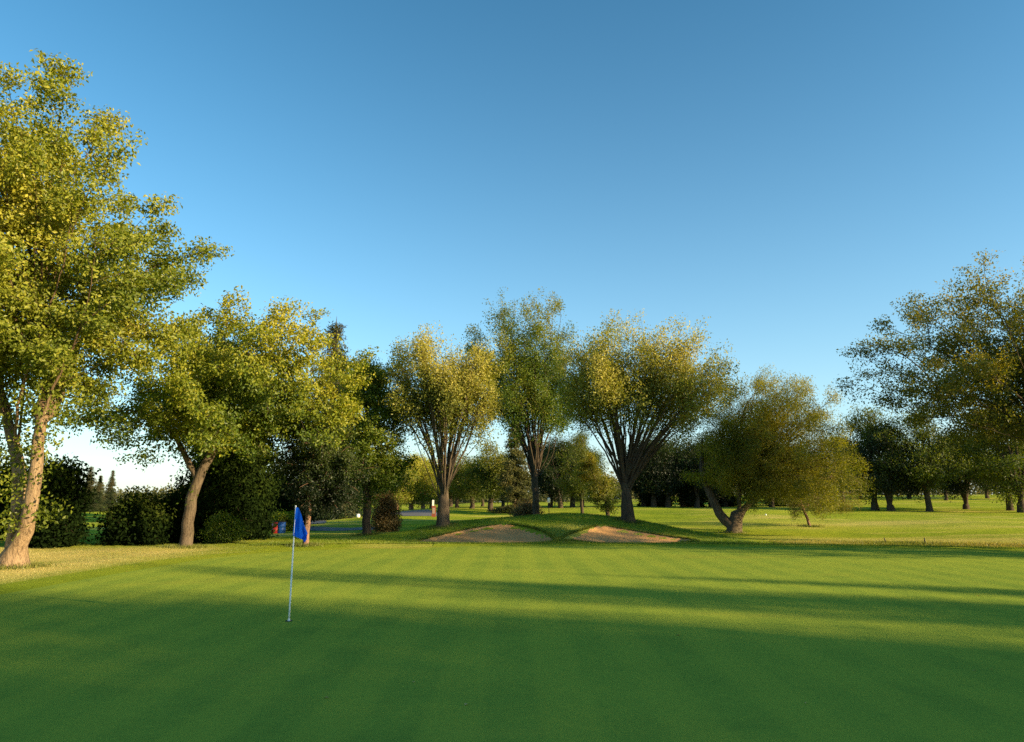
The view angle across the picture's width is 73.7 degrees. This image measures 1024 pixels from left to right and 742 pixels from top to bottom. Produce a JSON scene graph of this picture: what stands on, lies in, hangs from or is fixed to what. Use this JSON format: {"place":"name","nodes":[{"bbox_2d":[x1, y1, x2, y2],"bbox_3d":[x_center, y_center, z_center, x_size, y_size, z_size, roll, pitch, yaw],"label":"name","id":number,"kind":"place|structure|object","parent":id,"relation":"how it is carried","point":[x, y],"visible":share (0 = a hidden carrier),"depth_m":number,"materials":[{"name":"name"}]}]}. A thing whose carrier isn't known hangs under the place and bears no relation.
{"place":"outdoors","nodes":[
{"label":"outdoors","id":0,"kind":"place"},
{"bbox_2d":[0,540,301,586],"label":"dry grass","id":1,"kind":"structure","parent":0,"point":[126,555],"depth_m":27.95,"materials":[{"name":"beige plant"}]},
{"bbox_2d":[303,519,326,523],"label":"cart path","id":2,"kind":"structure","parent":0,"point":[318,522],"depth_m":67.79,"materials":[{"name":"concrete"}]},
{"bbox_2d":[293,526,361,530],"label":"cart path","id":3,"kind":"structure","parent":0,"point":[315,528],"depth_m":51.56,"materials":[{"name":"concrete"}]},
{"bbox_2d":[395,510,436,515],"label":"cart path","id":4,"kind":"structure","parent":0,"point":[417,513],"depth_m":78.58,"materials":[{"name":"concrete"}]},
{"bbox_2d":[420,524,550,542],"bbox_3d":[-1.411,9.185,38.255,7.729,1.026,5.163,0,-11,0],"label":"sand bunker","id":5,"kind":"object","parent":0,"point":[499,533],"visible":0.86,"depth_m":39.10},
{"bbox_2d":[0,494,1023,584],"bbox_3d":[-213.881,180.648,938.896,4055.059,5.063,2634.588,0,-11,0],"label":"ground","id":6,"kind":"structure","parent":0,"point":[983,518],"depth_m":51.72,"materials":[{"name":"green plant"}]},
{"bbox_2d":[0,443,44,539],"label":"bush","id":7,"kind":"object","parent":6,"relation":"on","point":[2,505],"visible":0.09,"depth_m":38.47,"materials":[{"name":"green plant"}]},
{"bbox_2d":[0,454,101,547],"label":"bush","id":8,"kind":"object","parent":6,"relation":"on","point":[65,483],"visible":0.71,"depth_m":32.78,"materials":[{"name":"green plant"}]},
{"bbox_2d":[85,466,101,511],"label":"spruce tree","id":9,"kind":"object","parent":6,"relation":"on","point":[95,505],"visible":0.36,"depth_m":114.33,"materials":[{"name":"green plant"}]},
{"bbox_2d":[95,475,106,511],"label":"spruce tree","id":10,"kind":"object","parent":6,"relation":"on","point":[99,485],"visible":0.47,"depth_m":118.00,"materials":[{"name":"green plant"}]},
{"bbox_2d":[103,470,118,510],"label":"spruce tree","id":11,"kind":"object","parent":6,"relation":"on","point":[110,492],"visible":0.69,"depth_m":121.80,"materials":[{"name":"green plant"}]},
{"bbox_2d":[0,48,233,567],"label":"elm tree","id":12,"kind":"object","parent":6,"relation":"on","point":[43,338],"visible":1,"depth_m":22.86,"materials":[{"name":"green plant"}]},
{"bbox_2d":[91,485,176,545],"bbox_3d":[-19.451,7.773,35.144,4.131,3.783,3.982,-8,-14,36],"label":"bush","id":13,"kind":"object","parent":6,"relation":"on","point":[136,520],"visible":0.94,"depth_m":34.41,"materials":[{"name":"green plant"}]},
{"bbox_2d":[157,483,212,542],"bbox_3d":[-18.634,8.263,38.121,3.654,3.980,3.304,10,-15,-43],"label":"bush","id":14,"kind":"object","parent":6,"relation":"on","point":[173,501],"visible":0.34,"depth_m":37.47,"materials":[{"name":"green plant"}]},
{"bbox_2d":[29,285,381,546],"bbox_3d":[-14.433,2.380,33.457,15.350,12.686,13.149,0,-11,0],"label":"elm tree","id":15,"kind":"object","parent":6,"relation":"on","point":[213,395],"visible":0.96,"depth_m":31.79,"materials":[{"name":"green plant"}]},
{"bbox_2d":[164,436,270,542],"bbox_3d":[-16.872,6.586,39.334,5.744,8.105,5.393,6,-13,-30],"label":"bush","id":16,"kind":"object","parent":6,"relation":"on","point":[221,489],"visible":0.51,"depth_m":38.41,"materials":[{"name":"green plant"}]},
{"bbox_2d":[195,508,252,543],"bbox_3d":[-15.066,8.577,36.121,2.679,2.600,2.394,-4,-12,21],"label":"bush","id":17,"kind":"object","parent":6,"relation":"on","point":[227,528],"visible":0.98,"depth_m":35.71,"materials":[{"name":"green plant"}]},
{"bbox_2d":[236,440,290,539],"bbox_3d":[-16.353,7.262,41.437,5.532,8.460,5.318,6,-13,-29],"label":"bush","id":18,"kind":"object","parent":6,"relation":"on","point":[263,490],"visible":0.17,"depth_m":40.87,"materials":[{"name":"green plant"}]},
{"bbox_2d":[272,521,277,533],"bbox_3d":[-16.849,11.203,48.761,0.610,0.920,0.610,0,-11,0],"label":"barrel","id":19,"kind":"object","parent":6,"relation":"on","point":[275,528],"visible":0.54,"depth_m":48.51,"materials":[{"name":"red plastic"}]},
{"bbox_2d":[277,521,285,532],"bbox_3d":[-16.474,11.191,48.764,0.610,0.920,0.610,0,-11,0],"label":"barrel","id":20,"kind":"object","parent":6,"relation":"on","point":[282,524],"visible":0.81,"depth_m":48.55,"materials":[{"name":"blue plastic"}]},
{"bbox_2d":[269,509,294,530],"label":"bush","id":21,"kind":"object","parent":6,"relation":"on","point":[289,521],"visible":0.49,"depth_m":50.51,"materials":[{"name":"green plant"}]},
{"bbox_2d":[265,458,325,529],"bbox_3d":[-18.347,10.463,55.918,6.970,6.947,5.685,0,-11,0],"label":"bush","id":22,"kind":"object","parent":6,"relation":"on","point":[284,502],"visible":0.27,"depth_m":54.87,"materials":[{"name":"green plant"}]},
{"bbox_2d":[255,407,382,544],"bbox_3d":[-9.476,5.194,33.824,5.492,7.262,5.377,9,-14,-38],"label":"ash tree","id":23,"kind":"object","parent":6,"relation":"on","point":[322,482],"visible":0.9,"depth_m":33.31,"materials":[{"name":"green plant"}]},
{"bbox_2d":[293,318,377,520],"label":"spruce tree","id":24,"kind":"object","parent":6,"relation":"on","point":[348,507],"visible":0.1,"depth_m":79.68,"materials":[{"name":"green plant"}]},
{"bbox_2d":[322,353,419,533],"bbox_3d":[-9.283,4.661,43.593,6.826,11.842,6.066,0,-11,0],"label":"elm tree","id":25,"kind":"object","parent":6,"relation":"on","point":[369,437],"visible":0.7,"depth_m":42.54,"materials":[{"name":"green plant"}]},
{"bbox_2d":[358,451,413,499],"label":"maple tree","id":26,"kind":"object","parent":6,"relation":"on","point":[399,486],"visible":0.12,"depth_m":98.18,"materials":[{"name":"green plant"}]},
{"bbox_2d":[371,490,403,532],"bbox_3d":[-8.523,9.661,46.032,2.618,3.232,2.446,7,-13,-31],"label":"bush","id":27,"kind":"object","parent":6,"relation":"on","point":[385,518],"visible":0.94,"depth_m":45.58,"materials":[{"name":"brown plant"}]},
{"bbox_2d":[391,462,424,507],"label":"maple tree","id":28,"kind":"object","parent":6,"relation":"on","point":[400,497],"visible":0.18,"depth_m":110.09,"materials":[{"name":"green plant"}]},
{"bbox_2d":[0,515,825,570],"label":"base grass","id":29,"kind":"structure","parent":6,"relation":"on","point":[193,546],"depth_m":32.89,"materials":[{"name":"green plant"}]},
{"bbox_2d":[398,449,436,509],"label":"maple tree","id":30,"kind":"object","parent":6,"relation":"on","point":[420,465],"visible":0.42,"depth_m":115.81,"materials":[{"name":"green plant"}]},
{"bbox_2d":[413,457,439,508],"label":"maple tree","id":31,"kind":"object","parent":6,"relation":"on","point":[425,502],"visible":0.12,"depth_m":125.12,"materials":[{"name":"green plant"}]},
{"bbox_2d":[425,484,437,507],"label":"maple tree","id":32,"kind":"object","parent":6,"relation":"on","point":[433,498],"visible":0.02,"depth_m":137.06,"materials":[{"name":"green plant"}]},
{"bbox_2d":[432,500,435,516],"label":"tee marker","id":33,"kind":"object","parent":6,"relation":"on","point":[433,511],"visible":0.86,"depth_m":70.43,"materials":[{"name":"red wood"}]},
{"bbox_2d":[378,320,511,526],"bbox_3d":[-4.465,3.276,42.982,8.903,13.196,7.121,0,-11,0],"label":"elm tree","id":34,"kind":"object","parent":6,"relation":"on","point":[446,391],"visible":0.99,"depth_m":41.83,"materials":[{"name":"green plant"}]},
{"bbox_2d":[436,488,460,506],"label":"maple tree","id":35,"kind":"object","parent":6,"relation":"on","point":[450,501],"visible":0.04,"depth_m":132.34,"materials":[{"name":"green plant"}]},
{"bbox_2d":[438,453,472,507],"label":"maple tree","id":36,"kind":"object","parent":6,"relation":"on","point":[457,497],"visible":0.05,"depth_m":109.82,"materials":[{"name":"green plant"}]},
{"bbox_2d":[449,453,481,508],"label":"maple tree","id":37,"kind":"object","parent":6,"relation":"on","point":[469,493],"visible":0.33,"depth_m":97.67,"materials":[{"name":"green plant"}]},
{"bbox_2d":[475,491,487,505],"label":"maple tree","id":38,"kind":"object","parent":6,"relation":"on","point":[482,501],"visible":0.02,"depth_m":132.11,"materials":[{"name":"green plant"}]},
{"bbox_2d":[457,437,509,510],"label":"maple tree","id":39,"kind":"object","parent":6,"relation":"on","point":[487,472],"visible":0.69,"depth_m":89.57,"materials":[{"name":"green plant"}]},
{"bbox_2d":[493,491,506,506],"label":"maple tree","id":40,"kind":"object","parent":6,"relation":"on","point":[502,503],"visible":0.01,"depth_m":117.59,"materials":[{"name":"green plant"}]},
{"bbox_2d":[4,544,1012,704],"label":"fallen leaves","id":41,"kind":"object","parent":6,"relation":"on","point":[386,604],"visible":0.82,"depth_m":17.25,"materials":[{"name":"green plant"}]},
{"bbox_2d":[0,546,1023,741],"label":"putting green","id":42,"kind":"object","parent":6,"relation":"on","point":[552,644],"visible":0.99,"depth_m":9.86,"materials":[{"name":"green plant"}]},
{"bbox_2d":[288,505,307,620],"bbox_3d":[-3.855,3.491,12.308,0.269,2.101,0.092,0,-11,0],"label":"flagstick","id":43,"kind":"object","parent":42,"relation":"in","point":[299,530],"visible":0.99,"depth_m":12.42,"materials":[{"name":"blue fabric"}]},
{"bbox_2d":[0,543,1023,594],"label":"fringe turf","id":44,"kind":"structure","parent":6,"relation":"on","point":[24,585],"depth_m":27.81,"materials":[{"name":"green plant"}]},
{"bbox_2d":[487,424,540,513],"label":"spruce tree","id":45,"kind":"object","parent":6,"relation":"on","point":[515,483],"visible":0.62,"depth_m":82.47,"materials":[{"name":"green plant"}]},
{"bbox_2d":[508,498,544,516],"bbox_3d":[1.403,12.674,60.717,3.628,2.814,3.125,0,-11,0],"label":"bush","id":46,"kind":"object","parent":6,"relation":"on","point":[524,508],"visible":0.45,"depth_m":60.43,"materials":[{"name":"green plant"}]},
{"bbox_2d":[461,286,592,513],"bbox_3d":[1.069,2.840,60.330,11.482,21.345,11.818,-8,-14,37],"label":"elm tree","id":47,"kind":"object","parent":6,"relation":"on","point":[534,399],"visible":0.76,"depth_m":59.02,"materials":[{"name":"green plant"}]},
{"bbox_2d":[526,434,567,506],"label":"shade tree","id":48,"kind":"object","parent":6,"relation":"on","point":[550,504],"visible":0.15,"depth_m":109.54,"materials":[{"name":"green plant"}]},
{"bbox_2d":[97,465,1013,504],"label":"wood","id":49,"kind":"object","parent":6,"relation":"on","point":[121,491],"visible":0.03,"depth_m":243.25,"materials":[{"name":"green plant"}]},
{"bbox_2d":[530,431,583,507],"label":"shade tree","id":50,"kind":"object","parent":6,"relation":"on","point":[549,472],"visible":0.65,"depth_m":104.24,"materials":[{"name":"green plant"}]},
{"bbox_2d":[552,433,602,506],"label":"shade tree","id":51,"kind":"object","parent":6,"relation":"on","point":[572,504],"visible":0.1,"depth_m":107.70,"materials":[{"name":"green plant"}]},
{"bbox_2d":[400,512,760,543],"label":"mound grass","id":52,"kind":"structure","parent":6,"relation":"on","point":[708,539],"depth_m":40.83,"materials":[{"name":"green plant"}]},
{"bbox_2d":[554,430,608,512],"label":"park tree","id":53,"kind":"object","parent":6,"relation":"on","point":[580,454],"visible":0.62,"depth_m":74.73,"materials":[{"name":"green plant"}]},
{"bbox_2d":[576,442,605,506],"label":"shade tree","id":54,"kind":"object","parent":6,"relation":"on","point":[597,461],"visible":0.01,"depth_m":112.02,"materials":[{"name":"green plant"}]},
{"bbox_2d":[571,451,621,515],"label":"young tree","id":55,"kind":"object","parent":6,"relation":"on","point":[598,492],"visible":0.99,"depth_m":56.77,"materials":[{"name":"green plant"}]},
{"bbox_2d":[614,439,655,506],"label":"shade tree","id":56,"kind":"object","parent":6,"relation":"on","point":[643,502],"visible":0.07,"depth_m":105.72,"materials":[{"name":"green plant"}]},
{"bbox_2d":[537,308,745,522],"bbox_3d":[8.288,2.607,43.344,11.882,14.038,11.167,8,-13,-35],"label":"elm tree","id":57,"kind":"object","parent":6,"relation":"on","point":[615,391],"visible":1,"depth_m":41.95,"materials":[{"name":"green plant"}]},
{"bbox_2d":[636,491,678,506],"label":"bush","id":58,"kind":"object","parent":6,"relation":"on","point":[648,504],"visible":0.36,"depth_m":108.45,"materials":[{"name":"green plant"}]},
{"bbox_2d":[633,432,684,506],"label":"shade tree","id":59,"kind":"object","parent":6,"relation":"on","point":[646,474],"visible":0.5,"depth_m":100.97,"materials":[{"name":"green plant"}]},
{"bbox_2d":[637,430,697,506],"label":"shade tree","id":60,"kind":"object","parent":6,"relation":"on","point":[669,489],"visible":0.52,"depth_m":101.15,"materials":[{"name":"green plant"}]},
{"bbox_2d":[670,437,698,506],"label":"shade tree","id":61,"kind":"object","parent":6,"relation":"on","point":[681,493],"visible":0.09,"depth_m":107.72,"materials":[{"name":"green plant"}]},
{"bbox_2d":[672,491,707,506],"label":"bush","id":62,"kind":"object","parent":6,"relation":"on","point":[701,504],"visible":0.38,"depth_m":110.88,"materials":[{"name":"green plant"}]},
{"bbox_2d":[665,432,721,507],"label":"shade tree","id":63,"kind":"object","parent":6,"relation":"on","point":[696,490],"visible":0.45,"depth_m":101.90,"materials":[{"name":"green plant"}]},
{"bbox_2d":[685,433,730,506],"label":"shade tree","id":64,"kind":"object","parent":6,"relation":"on","point":[709,504],"visible":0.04,"depth_m":105.79,"materials":[{"name":"green plant"}]},
{"bbox_2d":[707,439,736,506],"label":"shade tree","id":65,"kind":"object","parent":6,"relation":"on","point":[724,503],"depth_m":109.56,"materials":[{"name":"green plant"}]},
{"bbox_2d":[707,491,742,506],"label":"bush","id":66,"kind":"object","parent":6,"relation":"on","point":[732,503],"visible":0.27,"depth_m":112.47,"materials":[{"name":"green plant"}]},
{"bbox_2d":[761,498,778,506],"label":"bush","id":67,"kind":"object","parent":6,"relation":"on","point":[771,504],"depth_m":109.68,"materials":[{"name":"green plant"}]},
{"bbox_2d":[679,365,875,533],"bbox_3d":[18.407,5.535,47.951,12.253,12.140,10.839,4,-12,-21],"label":"willow tree","id":68,"kind":"object","parent":6,"relation":"on","point":[756,457],"visible":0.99,"depth_m":46.24,"materials":[{"name":"green plant"}]},
{"bbox_2d":[761,497,803,506],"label":"bush","id":69,"kind":"object","parent":6,"relation":"on","point":[777,504],"visible":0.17,"depth_m":114.11,"materials":[{"name":"green plant"}]},
{"bbox_2d":[774,449,864,525],"bbox_3d":[24.648,9.542,55.221,7.375,6.482,6.409,0,-11,0],"label":"willow sapling","id":70,"kind":"object","parent":6,"relation":"on","point":[806,509],"visible":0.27,"depth_m":54.41,"materials":[{"name":"leaf"},{"name":"brown bark"}]},
{"bbox_2d":[812,434,860,501],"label":"park tree","id":71,"kind":"object","parent":6,"relation":"on","point":[833,473],"visible":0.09,"depth_m":125.94,"materials":[{"name":"green plant"}]},
{"bbox_2d":[828,403,908,510],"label":"park tree","id":72,"kind":"object","parent":6,"relation":"on","point":[873,496],"visible":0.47,"depth_m":90.64,"materials":[{"name":"green plant"}]},
{"bbox_2d":[762,539,1023,547],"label":"bank grass","id":73,"kind":"structure","parent":6,"relation":"on","point":[944,543],"depth_m":34.30,"materials":[{"name":"green plant"}]},
{"bbox_2d":[844,412,950,510],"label":"park tree","id":74,"kind":"object","parent":6,"relation":"on","point":[866,448],"visible":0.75,"depth_m":87.68,"materials":[{"name":"green plant"}]},
{"bbox_2d":[895,436,923,498],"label":"park tree","id":75,"kind":"object","parent":6,"relation":"on","point":[915,464],"visible":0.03,"depth_m":147.67,"materials":[{"name":"green plant"}]},
{"bbox_2d":[831,248,1023,455],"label":"elm tree","id":76,"kind":"object","parent":6,"relation":"on","point":[1000,376],"visible":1,"depth_m":34.38,"materials":[{"name":"green plant"}]},
{"bbox_2d":[874,406,980,511],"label":"park tree","id":77,"kind":"object","parent":6,"relation":"on","point":[921,435],"visible":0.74,"depth_m":85.55,"materials":[{"name":"green plant"}]},
{"bbox_2d":[930,443,964,499],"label":"park tree","id":78,"kind":"object","parent":6,"relation":"on","point":[946,498],"visible":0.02,"depth_m":137.37,"materials":[{"name":"green plant"}]},
{"bbox_2d":[930,423,992,508],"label":"park tree","id":79,"kind":"object","parent":6,"relation":"on","point":[963,489],"visible":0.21,"depth_m":94.70,"materials":[{"name":"green plant"}]},
{"bbox_2d":[971,456,998,497],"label":"park tree","id":80,"kind":"object","parent":6,"relation":"on","point":[986,494],"visible":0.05,"depth_m":147.45,"materials":[{"name":"green plant"}]},
{"bbox_2d":[949,430,1023,510],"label":"park tree","id":81,"kind":"object","parent":6,"relation":"on","point":[1009,508],"visible":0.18,"depth_m":89.40,"materials":[{"name":"green plant"}]},
{"bbox_2d":[961,401,1023,512],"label":"park tree","id":82,"kind":"object","parent":6,"relation":"on","point":[1010,463],"visible":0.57,"depth_m":82.80,"materials":[{"name":"green plant"}]},
{"bbox_2d":[0,0,1023,501],"label":"sky","id":83,"kind":"structure","parent":0,"point":[782,173],"materials":[{"name":"blue"}]},
{"bbox_2d":[407,522,700,542],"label":"edge grass","id":84,"kind":"structure","parent":0,"point":[556,538],"depth_m":38.89,"materials":[{"name":"green plant"}]},
{"bbox_2d":[563,526,689,542],"bbox_3d":[5.772,9.268,38.507,8.290,0.938,3.822,4,-11,-18],"label":"sand bunker","id":85,"kind":"object","parent":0,"point":[603,534],"visible":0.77,"depth_m":38.90}
]}

